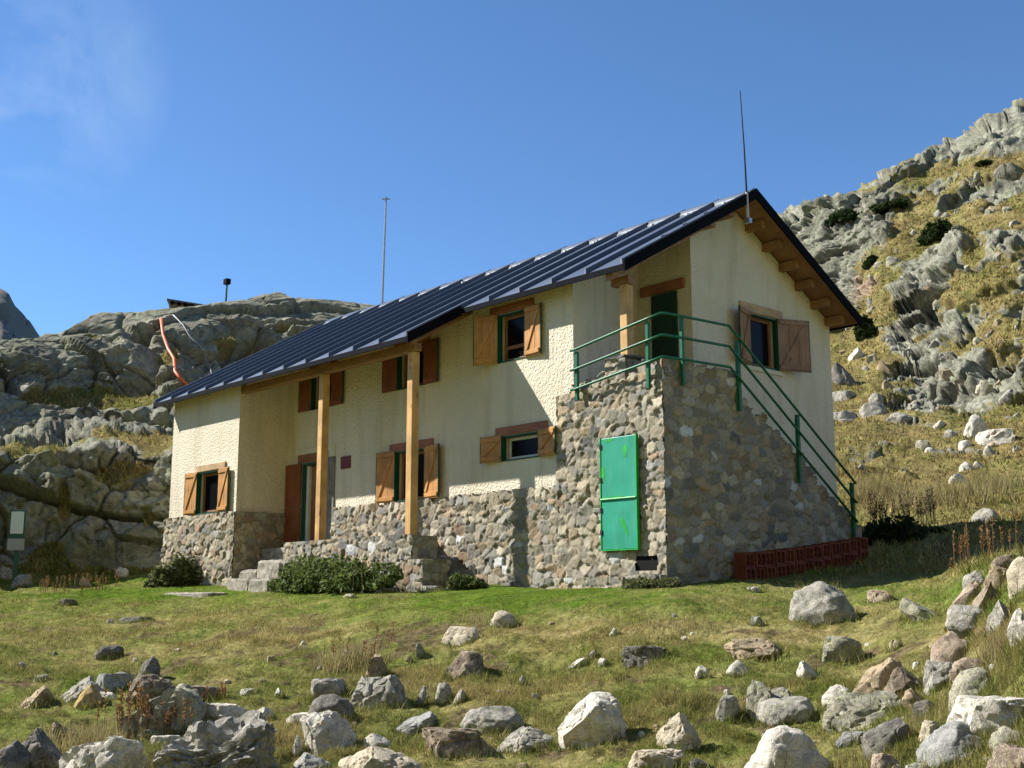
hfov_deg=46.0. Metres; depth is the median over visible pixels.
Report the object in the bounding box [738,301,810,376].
window
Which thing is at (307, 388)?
window
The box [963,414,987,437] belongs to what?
rock
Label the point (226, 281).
sensor pole
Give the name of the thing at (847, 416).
rock
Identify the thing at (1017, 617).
rock
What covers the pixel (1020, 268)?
rock
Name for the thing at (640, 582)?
weed clump
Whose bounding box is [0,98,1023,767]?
ground
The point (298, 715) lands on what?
rock
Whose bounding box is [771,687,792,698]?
rock
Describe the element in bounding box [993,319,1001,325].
rock
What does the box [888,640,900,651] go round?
rock
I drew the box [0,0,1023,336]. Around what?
sky
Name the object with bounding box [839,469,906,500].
grass tussock
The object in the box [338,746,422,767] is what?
boulder
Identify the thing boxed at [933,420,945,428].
rock
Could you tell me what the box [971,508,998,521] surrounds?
rock
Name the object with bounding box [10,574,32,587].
rock
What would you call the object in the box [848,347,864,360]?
rock
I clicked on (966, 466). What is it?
rock
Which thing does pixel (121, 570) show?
rock
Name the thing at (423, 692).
rock
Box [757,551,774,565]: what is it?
clay block
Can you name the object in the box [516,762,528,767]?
rock
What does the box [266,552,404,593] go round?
nettle bush
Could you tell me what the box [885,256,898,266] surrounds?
rock
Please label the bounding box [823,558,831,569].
clay block
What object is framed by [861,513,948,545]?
bush
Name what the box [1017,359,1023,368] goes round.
rock
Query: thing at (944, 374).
rock
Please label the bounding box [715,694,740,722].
rock
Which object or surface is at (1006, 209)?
rock
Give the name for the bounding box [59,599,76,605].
rock
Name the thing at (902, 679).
boulder
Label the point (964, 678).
boulder
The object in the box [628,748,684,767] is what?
boulder
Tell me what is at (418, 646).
rock
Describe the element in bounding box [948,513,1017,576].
weed stalks
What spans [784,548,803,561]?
clay block
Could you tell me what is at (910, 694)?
rock
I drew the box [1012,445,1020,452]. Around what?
rock
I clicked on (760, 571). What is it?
clay block
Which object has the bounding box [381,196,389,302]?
mast
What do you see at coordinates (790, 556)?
clay block
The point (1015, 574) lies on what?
rock
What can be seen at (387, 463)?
window
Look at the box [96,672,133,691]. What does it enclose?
rock
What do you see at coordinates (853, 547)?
clay block
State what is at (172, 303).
stone building
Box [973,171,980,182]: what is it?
rock
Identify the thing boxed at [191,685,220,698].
boulder
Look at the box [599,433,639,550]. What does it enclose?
metal door
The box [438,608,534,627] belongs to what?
grass tussock
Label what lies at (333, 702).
boulder
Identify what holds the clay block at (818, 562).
on the ground at (120, 352)
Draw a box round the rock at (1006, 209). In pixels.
[1002,206,1011,212]
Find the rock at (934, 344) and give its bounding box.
[928,339,937,347]
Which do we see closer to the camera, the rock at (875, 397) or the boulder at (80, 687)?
the boulder at (80, 687)
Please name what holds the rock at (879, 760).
on the ground at (120, 352)
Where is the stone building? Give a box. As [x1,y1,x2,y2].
[167,298,202,307]
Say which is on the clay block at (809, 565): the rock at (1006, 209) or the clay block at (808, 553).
the clay block at (808, 553)
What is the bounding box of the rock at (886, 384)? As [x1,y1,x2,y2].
[882,380,893,389]
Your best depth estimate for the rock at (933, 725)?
7.63 m
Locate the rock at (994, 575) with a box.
[982,566,1007,588]
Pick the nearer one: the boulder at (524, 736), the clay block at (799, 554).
the boulder at (524, 736)
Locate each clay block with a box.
[734,552,754,567]
[735,568,755,579]
[749,552,766,566]
[755,567,764,578]
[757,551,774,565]
[765,566,776,578]
[766,550,785,564]
[775,549,794,563]
[775,565,786,577]
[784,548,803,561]
[786,563,794,574]
[794,546,813,560]
[795,562,804,573]
[803,545,822,559]
[803,561,813,572]
[812,543,830,557]
[813,559,823,569]
[821,542,839,555]
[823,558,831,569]
[831,541,849,554]
[831,556,841,567]
[839,539,857,552]
[840,555,848,565]
[848,553,858,564]
[849,537,867,550]
[858,551,868,562]
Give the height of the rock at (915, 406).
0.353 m
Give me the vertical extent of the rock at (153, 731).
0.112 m
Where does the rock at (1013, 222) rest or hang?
on the ground at (120, 352)
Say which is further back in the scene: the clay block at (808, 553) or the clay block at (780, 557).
the clay block at (808, 553)
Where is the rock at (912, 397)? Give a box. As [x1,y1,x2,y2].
[908,394,916,399]
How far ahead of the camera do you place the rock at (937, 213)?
66.72 m
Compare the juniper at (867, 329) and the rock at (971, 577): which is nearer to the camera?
the rock at (971, 577)
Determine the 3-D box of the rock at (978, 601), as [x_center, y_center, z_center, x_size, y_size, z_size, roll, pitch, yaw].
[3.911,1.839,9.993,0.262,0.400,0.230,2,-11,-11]
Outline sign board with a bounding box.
[7,510,25,581]
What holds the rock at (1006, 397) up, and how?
on the ground at (120, 352)
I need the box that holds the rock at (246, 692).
[240,688,255,695]
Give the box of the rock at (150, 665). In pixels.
[139,656,160,675]
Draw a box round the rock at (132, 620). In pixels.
[119,617,153,623]
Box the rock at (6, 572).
[0,566,12,579]
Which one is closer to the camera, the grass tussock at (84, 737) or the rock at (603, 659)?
the grass tussock at (84, 737)
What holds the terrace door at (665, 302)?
in the mountain hut
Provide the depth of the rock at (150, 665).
13.81 m
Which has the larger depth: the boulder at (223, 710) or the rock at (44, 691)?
the rock at (44, 691)
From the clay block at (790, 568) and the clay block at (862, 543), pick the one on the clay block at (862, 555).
the clay block at (862, 543)
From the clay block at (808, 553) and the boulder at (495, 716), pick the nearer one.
the boulder at (495, 716)
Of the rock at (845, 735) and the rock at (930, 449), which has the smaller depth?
the rock at (845, 735)
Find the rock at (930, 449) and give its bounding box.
[924,447,934,452]
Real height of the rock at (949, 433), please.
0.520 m
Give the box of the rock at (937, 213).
[933,210,942,217]
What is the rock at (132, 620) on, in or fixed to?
on the ground at (120, 352)
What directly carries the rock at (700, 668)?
on the ground at (120, 352)
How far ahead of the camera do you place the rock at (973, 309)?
54.89 m
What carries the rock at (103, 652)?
on the ground at (120, 352)
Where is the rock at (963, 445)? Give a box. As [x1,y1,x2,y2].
[958,440,970,451]
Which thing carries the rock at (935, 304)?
on the ground at (120, 352)
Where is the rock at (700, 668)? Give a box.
[694,665,708,678]
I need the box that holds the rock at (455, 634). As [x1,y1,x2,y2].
[441,626,478,645]
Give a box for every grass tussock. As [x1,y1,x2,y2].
[40,717,146,749]
[298,636,409,676]
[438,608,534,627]
[590,610,762,650]
[838,474,1018,511]
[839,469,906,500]
[857,697,951,758]
[940,468,1023,495]
[953,605,1015,676]
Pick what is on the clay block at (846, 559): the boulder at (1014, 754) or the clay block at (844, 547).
the clay block at (844, 547)
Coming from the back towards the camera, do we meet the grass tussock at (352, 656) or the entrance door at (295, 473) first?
the entrance door at (295, 473)
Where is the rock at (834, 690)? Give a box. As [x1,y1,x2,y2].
[821,684,851,706]
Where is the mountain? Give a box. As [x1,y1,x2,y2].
[0,288,39,339]
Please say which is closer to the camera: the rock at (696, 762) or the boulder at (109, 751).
the rock at (696, 762)
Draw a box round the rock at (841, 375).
[831,362,855,385]
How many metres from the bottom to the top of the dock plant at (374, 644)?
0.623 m
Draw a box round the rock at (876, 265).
[873,261,882,268]
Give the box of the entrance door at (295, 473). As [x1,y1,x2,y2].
[283,444,335,546]
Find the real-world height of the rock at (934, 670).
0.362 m
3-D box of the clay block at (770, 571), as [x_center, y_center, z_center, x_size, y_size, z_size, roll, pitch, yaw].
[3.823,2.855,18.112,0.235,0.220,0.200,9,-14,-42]
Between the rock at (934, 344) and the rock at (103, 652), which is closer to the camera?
the rock at (103, 652)
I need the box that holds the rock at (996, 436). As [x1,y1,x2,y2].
[975,428,1015,444]
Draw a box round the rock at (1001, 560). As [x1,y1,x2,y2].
[991,554,1016,568]
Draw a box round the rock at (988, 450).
[983,445,995,456]
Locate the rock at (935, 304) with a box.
[932,300,939,309]
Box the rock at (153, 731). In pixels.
[136,729,163,737]
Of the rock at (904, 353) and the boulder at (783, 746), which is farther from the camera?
the rock at (904, 353)
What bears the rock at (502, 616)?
on the ground at (120, 352)
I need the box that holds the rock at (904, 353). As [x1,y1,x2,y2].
[902,348,910,357]
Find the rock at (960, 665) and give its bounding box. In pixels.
[949,657,985,683]
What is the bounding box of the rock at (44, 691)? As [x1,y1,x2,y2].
[19,685,53,708]
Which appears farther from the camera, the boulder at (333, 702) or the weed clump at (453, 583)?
the weed clump at (453, 583)
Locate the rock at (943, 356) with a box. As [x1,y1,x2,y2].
[938,352,947,363]
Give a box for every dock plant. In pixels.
[95,680,150,739]
[147,697,192,736]
[331,622,394,671]
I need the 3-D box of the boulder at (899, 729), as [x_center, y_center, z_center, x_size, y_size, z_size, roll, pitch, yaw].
[2.424,2.382,7.806,0.263,0.439,0.268,1,-10,-7]
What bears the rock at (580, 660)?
on the ground at (120, 352)
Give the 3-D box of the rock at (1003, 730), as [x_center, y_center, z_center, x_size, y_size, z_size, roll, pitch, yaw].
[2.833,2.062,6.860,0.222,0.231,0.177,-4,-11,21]
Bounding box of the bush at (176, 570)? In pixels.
[142,549,202,587]
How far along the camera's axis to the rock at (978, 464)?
31.65 m
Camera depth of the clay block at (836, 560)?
19.23 m
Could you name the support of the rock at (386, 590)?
on the ground at (120, 352)
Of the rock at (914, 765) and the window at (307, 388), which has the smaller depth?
the rock at (914, 765)
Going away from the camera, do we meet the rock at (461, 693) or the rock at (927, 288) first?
the rock at (461, 693)
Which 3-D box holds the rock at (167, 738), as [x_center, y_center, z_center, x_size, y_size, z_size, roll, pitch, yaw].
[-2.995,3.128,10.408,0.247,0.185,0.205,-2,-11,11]
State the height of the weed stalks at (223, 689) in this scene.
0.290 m
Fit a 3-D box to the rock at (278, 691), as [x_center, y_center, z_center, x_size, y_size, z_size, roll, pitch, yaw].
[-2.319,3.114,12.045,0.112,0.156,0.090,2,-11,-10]
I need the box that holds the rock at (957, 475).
[949,473,965,484]
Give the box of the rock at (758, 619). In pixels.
[751,616,763,625]
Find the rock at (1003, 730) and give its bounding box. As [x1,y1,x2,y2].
[989,725,1023,752]
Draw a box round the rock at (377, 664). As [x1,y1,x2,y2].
[365,654,387,677]
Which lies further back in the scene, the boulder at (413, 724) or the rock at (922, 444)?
the rock at (922, 444)
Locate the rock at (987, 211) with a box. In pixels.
[984,209,990,215]
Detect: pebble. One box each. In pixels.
[267,656,274,661]
[638,731,644,737]
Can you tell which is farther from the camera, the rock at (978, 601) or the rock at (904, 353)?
the rock at (904, 353)
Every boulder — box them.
[0,740,30,767]
[22,728,62,767]
[59,736,146,767]
[60,676,104,702]
[120,683,206,737]
[125,674,175,703]
[151,710,280,767]
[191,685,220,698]
[202,703,247,720]
[300,710,356,755]
[308,694,354,719]
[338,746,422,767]
[350,675,407,709]
[396,711,437,735]
[422,727,495,760]
[446,650,483,678]
[460,706,523,733]
[497,726,553,753]
[557,691,626,748]
[621,645,666,667]
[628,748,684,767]
[656,712,701,752]
[724,637,781,659]
[744,725,831,767]
[756,696,814,725]
[788,581,855,625]
[822,690,901,732]
[853,657,903,692]
[860,717,909,759]
[883,666,922,697]
[917,721,980,767]
[930,631,969,662]
[945,604,984,638]
[946,695,1023,734]
[948,667,990,713]
[986,743,1023,767]
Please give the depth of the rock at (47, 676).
13.63 m
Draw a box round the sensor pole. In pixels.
[223,278,230,301]
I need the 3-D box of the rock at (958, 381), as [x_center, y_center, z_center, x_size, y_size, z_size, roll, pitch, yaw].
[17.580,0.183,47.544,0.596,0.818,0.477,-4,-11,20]
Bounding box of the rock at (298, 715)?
[286,712,307,723]
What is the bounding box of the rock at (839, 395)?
[832,390,856,401]
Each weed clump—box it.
[445,571,486,590]
[621,575,681,588]
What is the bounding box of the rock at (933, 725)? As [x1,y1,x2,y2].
[918,720,938,742]
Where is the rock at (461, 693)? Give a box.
[452,689,464,704]
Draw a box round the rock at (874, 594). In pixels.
[867,590,892,602]
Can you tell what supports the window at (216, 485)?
in the mountain hut
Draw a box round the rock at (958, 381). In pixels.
[953,378,963,394]
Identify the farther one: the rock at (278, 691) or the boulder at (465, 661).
the boulder at (465, 661)
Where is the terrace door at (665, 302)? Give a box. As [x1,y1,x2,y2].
[640,277,684,361]
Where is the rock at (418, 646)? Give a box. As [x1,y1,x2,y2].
[416,643,423,657]
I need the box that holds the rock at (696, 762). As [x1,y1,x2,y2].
[688,758,713,767]
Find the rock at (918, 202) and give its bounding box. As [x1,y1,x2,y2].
[912,200,920,205]
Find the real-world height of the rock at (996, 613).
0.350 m
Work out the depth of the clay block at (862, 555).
19.82 m
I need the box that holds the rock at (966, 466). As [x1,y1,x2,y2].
[959,462,972,471]
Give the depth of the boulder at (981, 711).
7.08 m
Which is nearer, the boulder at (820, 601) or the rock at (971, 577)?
the rock at (971, 577)
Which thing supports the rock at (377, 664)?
on the ground at (120, 352)
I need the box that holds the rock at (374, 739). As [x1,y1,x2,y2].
[362,733,390,747]
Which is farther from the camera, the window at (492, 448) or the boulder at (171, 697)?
the window at (492, 448)
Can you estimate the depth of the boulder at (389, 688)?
11.35 m
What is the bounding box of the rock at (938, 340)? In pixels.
[935,337,941,345]
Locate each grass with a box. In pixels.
[0,153,1023,576]
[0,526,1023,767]
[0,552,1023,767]
[0,561,1023,767]
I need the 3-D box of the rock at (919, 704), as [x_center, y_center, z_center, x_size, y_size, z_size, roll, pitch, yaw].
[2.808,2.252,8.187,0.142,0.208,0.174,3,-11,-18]
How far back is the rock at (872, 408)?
42.65 m
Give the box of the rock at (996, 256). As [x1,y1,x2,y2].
[993,246,1004,261]
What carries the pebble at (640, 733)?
on the ground at (120, 352)
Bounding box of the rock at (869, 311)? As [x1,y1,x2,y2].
[866,306,874,314]
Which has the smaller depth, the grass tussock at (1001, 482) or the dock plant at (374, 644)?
the dock plant at (374, 644)
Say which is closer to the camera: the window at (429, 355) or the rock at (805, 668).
the rock at (805, 668)
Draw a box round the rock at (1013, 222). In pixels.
[1009,220,1018,226]
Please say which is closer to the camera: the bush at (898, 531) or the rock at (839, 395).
the bush at (898, 531)
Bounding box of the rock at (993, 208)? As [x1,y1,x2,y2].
[988,206,996,212]
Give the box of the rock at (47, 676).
[33,674,48,681]
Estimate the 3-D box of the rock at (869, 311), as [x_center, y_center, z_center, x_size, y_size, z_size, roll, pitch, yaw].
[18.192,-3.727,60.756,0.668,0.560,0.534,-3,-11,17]
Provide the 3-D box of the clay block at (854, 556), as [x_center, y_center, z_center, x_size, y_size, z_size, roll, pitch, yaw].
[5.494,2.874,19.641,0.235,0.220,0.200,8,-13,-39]
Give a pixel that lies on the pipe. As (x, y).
(195, 342)
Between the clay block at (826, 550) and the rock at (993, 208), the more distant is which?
the rock at (993, 208)
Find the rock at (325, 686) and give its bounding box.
[311,678,346,697]
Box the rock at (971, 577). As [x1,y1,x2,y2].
[962,570,983,588]
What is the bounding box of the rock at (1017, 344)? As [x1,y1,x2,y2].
[1013,337,1023,347]
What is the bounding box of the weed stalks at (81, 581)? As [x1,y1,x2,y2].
[40,569,117,592]
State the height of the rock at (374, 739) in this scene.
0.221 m
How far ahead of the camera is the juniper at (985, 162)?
69.50 m
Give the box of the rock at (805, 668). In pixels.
[796,660,816,679]
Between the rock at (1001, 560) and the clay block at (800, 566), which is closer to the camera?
the rock at (1001, 560)
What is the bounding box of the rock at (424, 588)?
[419,586,440,591]
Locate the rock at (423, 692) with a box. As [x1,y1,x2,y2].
[417,686,426,705]
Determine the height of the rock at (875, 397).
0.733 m
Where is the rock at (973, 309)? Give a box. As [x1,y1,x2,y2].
[971,303,976,312]
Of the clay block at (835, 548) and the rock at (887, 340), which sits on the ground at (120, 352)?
the rock at (887, 340)
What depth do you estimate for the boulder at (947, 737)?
7.07 m
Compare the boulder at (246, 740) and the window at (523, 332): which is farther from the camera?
the window at (523, 332)
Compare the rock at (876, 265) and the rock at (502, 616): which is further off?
the rock at (876, 265)
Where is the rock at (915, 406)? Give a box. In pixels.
[910,404,919,409]
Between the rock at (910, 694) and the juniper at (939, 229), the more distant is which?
the juniper at (939, 229)
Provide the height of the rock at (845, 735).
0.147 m
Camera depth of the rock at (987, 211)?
63.22 m
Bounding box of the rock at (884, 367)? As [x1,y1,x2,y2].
[877,360,892,376]
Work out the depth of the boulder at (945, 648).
9.26 m
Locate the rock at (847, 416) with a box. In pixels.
[833,411,855,421]
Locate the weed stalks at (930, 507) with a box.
[867,485,935,524]
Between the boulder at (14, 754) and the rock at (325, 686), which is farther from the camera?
the rock at (325, 686)
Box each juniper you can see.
[823,207,861,225]
[852,313,876,341]
[861,254,877,269]
[869,197,908,214]
[916,217,953,244]
[973,159,992,166]
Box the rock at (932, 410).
[928,408,937,412]
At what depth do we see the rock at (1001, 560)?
10.24 m
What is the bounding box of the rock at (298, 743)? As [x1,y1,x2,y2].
[292,735,302,755]
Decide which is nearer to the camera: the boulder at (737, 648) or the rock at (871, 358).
the boulder at (737, 648)
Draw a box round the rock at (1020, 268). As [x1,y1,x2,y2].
[1018,265,1023,272]
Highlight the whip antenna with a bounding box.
[740,91,751,223]
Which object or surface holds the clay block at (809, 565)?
on the ground at (120, 352)
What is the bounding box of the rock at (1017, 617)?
[1007,608,1023,645]
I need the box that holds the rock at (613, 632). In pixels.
[609,628,617,635]
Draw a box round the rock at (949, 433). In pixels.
[943,429,958,437]
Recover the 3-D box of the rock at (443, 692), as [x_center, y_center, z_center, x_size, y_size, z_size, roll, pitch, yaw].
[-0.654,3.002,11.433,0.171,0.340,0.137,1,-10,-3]
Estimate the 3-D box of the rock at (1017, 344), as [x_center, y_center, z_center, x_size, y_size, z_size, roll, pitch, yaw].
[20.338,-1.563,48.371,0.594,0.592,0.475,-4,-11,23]
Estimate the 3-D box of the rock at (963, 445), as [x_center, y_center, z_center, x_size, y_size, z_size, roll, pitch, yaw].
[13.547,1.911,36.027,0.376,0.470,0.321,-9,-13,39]
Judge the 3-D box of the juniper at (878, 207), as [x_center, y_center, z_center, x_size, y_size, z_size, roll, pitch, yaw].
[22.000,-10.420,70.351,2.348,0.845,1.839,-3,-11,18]
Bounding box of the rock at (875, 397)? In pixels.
[868,393,883,403]
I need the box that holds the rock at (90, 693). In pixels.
[73,684,102,709]
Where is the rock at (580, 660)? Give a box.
[568,658,588,668]
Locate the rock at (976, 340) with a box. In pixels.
[973,336,983,344]
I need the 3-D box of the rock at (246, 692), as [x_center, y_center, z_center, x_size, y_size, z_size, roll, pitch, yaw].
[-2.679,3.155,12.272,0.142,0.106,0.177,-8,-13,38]
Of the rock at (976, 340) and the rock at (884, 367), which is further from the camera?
the rock at (884, 367)
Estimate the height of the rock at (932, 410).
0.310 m
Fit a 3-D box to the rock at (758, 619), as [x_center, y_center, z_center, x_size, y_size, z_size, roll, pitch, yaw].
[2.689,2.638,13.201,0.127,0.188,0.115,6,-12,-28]
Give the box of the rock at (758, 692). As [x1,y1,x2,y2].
[746,679,770,720]
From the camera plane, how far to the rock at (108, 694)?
12.20 m
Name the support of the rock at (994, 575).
on the ground at (120, 352)
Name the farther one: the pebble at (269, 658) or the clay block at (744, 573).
the clay block at (744, 573)
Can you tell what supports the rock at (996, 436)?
on the ground at (120, 352)
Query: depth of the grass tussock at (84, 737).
10.47 m
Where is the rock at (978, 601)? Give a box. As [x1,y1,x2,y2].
[972,581,997,608]
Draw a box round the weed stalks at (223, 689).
[194,681,226,700]
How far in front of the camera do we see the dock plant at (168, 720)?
10.85 m
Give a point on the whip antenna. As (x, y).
(747, 220)
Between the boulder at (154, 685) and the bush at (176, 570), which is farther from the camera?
the bush at (176, 570)
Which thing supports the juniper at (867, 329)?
on the ground at (120, 352)
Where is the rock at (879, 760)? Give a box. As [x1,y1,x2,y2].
[871,753,902,767]
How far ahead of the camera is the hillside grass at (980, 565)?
31.62 m
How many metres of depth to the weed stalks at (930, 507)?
23.88 m
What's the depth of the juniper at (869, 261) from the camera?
65.42 m
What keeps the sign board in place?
on the ground at (120, 352)
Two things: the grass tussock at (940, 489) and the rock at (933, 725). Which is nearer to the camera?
the rock at (933, 725)
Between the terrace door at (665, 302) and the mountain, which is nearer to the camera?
the terrace door at (665, 302)
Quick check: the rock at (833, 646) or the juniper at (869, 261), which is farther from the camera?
the juniper at (869, 261)
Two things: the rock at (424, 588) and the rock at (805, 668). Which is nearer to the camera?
the rock at (805, 668)
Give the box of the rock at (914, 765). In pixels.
[905,762,928,767]
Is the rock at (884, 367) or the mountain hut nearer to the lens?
the mountain hut
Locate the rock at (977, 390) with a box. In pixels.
[975,380,987,394]
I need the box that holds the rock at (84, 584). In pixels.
[79,577,91,586]
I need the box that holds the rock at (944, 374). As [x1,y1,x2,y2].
[939,368,953,381]
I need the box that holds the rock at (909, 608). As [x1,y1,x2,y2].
[899,598,935,621]
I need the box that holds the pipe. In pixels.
[173,314,211,372]
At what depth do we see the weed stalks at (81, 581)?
24.64 m
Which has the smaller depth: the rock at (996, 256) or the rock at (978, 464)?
the rock at (978, 464)
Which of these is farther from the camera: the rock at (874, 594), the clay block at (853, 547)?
the clay block at (853, 547)
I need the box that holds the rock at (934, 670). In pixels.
[923,660,952,695]
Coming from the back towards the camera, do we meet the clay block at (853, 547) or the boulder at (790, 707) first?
the clay block at (853, 547)
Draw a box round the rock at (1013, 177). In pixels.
[1009,172,1016,180]
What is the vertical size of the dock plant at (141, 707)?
0.573 m
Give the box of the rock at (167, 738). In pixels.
[151,735,180,744]
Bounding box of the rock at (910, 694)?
[902,688,921,707]
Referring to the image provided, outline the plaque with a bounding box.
[340,456,350,468]
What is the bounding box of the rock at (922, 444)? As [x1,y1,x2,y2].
[915,440,930,450]
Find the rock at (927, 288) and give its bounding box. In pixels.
[923,285,930,291]
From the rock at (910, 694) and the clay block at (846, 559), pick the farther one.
the clay block at (846, 559)
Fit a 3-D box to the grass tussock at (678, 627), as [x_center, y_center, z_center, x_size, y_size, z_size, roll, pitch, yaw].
[1.810,2.744,13.134,1.943,0.563,1.982,-1,-10,7]
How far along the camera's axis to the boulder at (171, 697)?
10.95 m
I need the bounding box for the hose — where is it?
[160,318,188,384]
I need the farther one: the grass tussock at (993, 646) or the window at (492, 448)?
the window at (492, 448)
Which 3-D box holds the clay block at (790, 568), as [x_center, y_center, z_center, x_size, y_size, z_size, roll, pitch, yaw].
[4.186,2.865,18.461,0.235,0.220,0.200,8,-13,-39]
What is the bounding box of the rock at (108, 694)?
[100,691,117,700]
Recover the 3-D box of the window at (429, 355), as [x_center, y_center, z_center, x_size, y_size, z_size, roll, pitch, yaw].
[-1.819,-0.365,22.186,0.233,0.890,1.667,9,-14,-41]
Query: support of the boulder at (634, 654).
on the ground at (120, 352)
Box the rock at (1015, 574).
[1006,556,1023,599]
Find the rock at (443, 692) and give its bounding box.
[434,682,451,703]
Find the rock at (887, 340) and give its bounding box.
[885,337,896,343]
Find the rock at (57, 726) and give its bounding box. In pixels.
[52,722,73,739]
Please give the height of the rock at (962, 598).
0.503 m
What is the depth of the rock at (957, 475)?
29.46 m
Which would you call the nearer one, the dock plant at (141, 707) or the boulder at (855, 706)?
the boulder at (855, 706)
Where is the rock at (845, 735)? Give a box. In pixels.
[835,731,864,747]
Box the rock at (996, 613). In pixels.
[986,600,1008,634]
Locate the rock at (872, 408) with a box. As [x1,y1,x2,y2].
[859,402,886,417]
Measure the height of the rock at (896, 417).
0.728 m
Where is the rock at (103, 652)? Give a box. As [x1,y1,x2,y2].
[94,645,123,660]
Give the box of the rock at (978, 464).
[973,461,983,468]
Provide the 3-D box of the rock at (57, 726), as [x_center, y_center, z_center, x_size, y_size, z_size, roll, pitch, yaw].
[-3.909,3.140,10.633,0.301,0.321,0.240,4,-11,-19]
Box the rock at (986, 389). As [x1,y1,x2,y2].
[980,383,994,396]
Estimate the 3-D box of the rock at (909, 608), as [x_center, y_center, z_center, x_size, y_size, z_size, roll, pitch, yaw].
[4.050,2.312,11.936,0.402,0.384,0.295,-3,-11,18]
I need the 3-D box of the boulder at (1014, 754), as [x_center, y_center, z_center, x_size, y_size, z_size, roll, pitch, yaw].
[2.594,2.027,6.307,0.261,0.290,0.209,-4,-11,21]
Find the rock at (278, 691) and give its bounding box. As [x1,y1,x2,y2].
[274,688,284,696]
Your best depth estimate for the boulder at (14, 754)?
9.18 m
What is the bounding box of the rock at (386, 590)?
[374,588,393,593]
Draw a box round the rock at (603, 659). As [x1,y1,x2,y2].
[597,658,607,666]
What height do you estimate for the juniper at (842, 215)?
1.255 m
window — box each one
[183,461,229,515]
[298,360,343,412]
[375,438,439,503]
[382,336,438,392]
[473,298,541,365]
[480,420,555,463]
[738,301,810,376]
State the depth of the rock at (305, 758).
9.29 m
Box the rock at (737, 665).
[726,660,748,676]
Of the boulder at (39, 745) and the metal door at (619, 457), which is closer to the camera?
the boulder at (39, 745)
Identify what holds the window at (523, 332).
in the mountain hut
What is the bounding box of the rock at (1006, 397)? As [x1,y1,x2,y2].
[998,389,1012,405]
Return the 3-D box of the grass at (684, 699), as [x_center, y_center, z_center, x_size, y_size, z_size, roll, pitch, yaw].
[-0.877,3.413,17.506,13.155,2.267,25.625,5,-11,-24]
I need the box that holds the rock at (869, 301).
[866,297,871,308]
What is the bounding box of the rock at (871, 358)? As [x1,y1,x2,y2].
[866,354,876,363]
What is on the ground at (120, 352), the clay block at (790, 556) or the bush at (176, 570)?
the bush at (176, 570)
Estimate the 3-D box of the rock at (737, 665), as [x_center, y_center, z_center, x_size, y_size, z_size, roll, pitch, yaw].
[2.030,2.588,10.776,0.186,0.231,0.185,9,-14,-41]
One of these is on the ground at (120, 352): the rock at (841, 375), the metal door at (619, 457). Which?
the rock at (841, 375)
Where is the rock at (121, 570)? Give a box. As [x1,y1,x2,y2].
[116,567,128,577]
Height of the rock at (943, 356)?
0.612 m
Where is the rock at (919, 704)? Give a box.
[912,700,935,718]
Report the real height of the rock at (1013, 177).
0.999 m
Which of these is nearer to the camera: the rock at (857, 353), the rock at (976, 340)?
the rock at (976, 340)
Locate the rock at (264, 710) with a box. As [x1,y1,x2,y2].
[257,707,273,718]
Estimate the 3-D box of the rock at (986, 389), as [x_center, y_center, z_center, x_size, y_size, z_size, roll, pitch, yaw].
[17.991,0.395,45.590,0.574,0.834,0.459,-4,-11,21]
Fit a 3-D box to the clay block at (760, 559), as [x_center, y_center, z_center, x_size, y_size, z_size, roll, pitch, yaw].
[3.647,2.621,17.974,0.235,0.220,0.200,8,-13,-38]
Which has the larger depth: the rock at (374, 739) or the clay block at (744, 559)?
the clay block at (744, 559)
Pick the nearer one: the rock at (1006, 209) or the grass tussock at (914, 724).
the grass tussock at (914, 724)
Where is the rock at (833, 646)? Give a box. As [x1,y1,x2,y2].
[822,636,862,661]
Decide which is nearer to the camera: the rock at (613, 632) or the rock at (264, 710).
the rock at (264, 710)
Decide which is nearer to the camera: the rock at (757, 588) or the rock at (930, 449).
the rock at (757, 588)
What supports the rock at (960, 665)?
on the ground at (120, 352)
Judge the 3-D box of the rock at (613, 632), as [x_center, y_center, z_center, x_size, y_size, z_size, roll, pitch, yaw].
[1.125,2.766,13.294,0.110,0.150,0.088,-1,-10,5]
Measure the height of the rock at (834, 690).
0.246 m
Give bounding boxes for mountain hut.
[153,188,862,597]
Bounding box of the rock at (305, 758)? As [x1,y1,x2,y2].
[293,752,332,767]
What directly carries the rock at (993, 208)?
on the ground at (120, 352)
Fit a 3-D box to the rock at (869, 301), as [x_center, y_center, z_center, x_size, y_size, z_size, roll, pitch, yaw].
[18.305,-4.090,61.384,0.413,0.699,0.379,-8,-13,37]
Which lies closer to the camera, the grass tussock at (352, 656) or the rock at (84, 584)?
the grass tussock at (352, 656)
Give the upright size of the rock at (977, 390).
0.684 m
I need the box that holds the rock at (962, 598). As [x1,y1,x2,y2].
[946,580,981,620]
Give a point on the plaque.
(345, 462)
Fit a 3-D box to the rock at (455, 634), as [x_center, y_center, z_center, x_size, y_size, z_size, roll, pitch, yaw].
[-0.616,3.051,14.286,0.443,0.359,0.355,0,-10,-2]
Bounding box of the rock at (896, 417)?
[885,412,911,424]
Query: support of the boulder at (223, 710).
on the ground at (120, 352)
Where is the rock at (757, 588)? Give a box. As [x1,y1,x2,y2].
[747,586,759,592]
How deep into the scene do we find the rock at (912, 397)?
46.88 m
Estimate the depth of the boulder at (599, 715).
9.48 m
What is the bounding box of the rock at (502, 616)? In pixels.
[487,610,516,626]
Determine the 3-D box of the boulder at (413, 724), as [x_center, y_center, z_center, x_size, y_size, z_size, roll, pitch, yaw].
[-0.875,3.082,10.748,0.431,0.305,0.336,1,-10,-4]

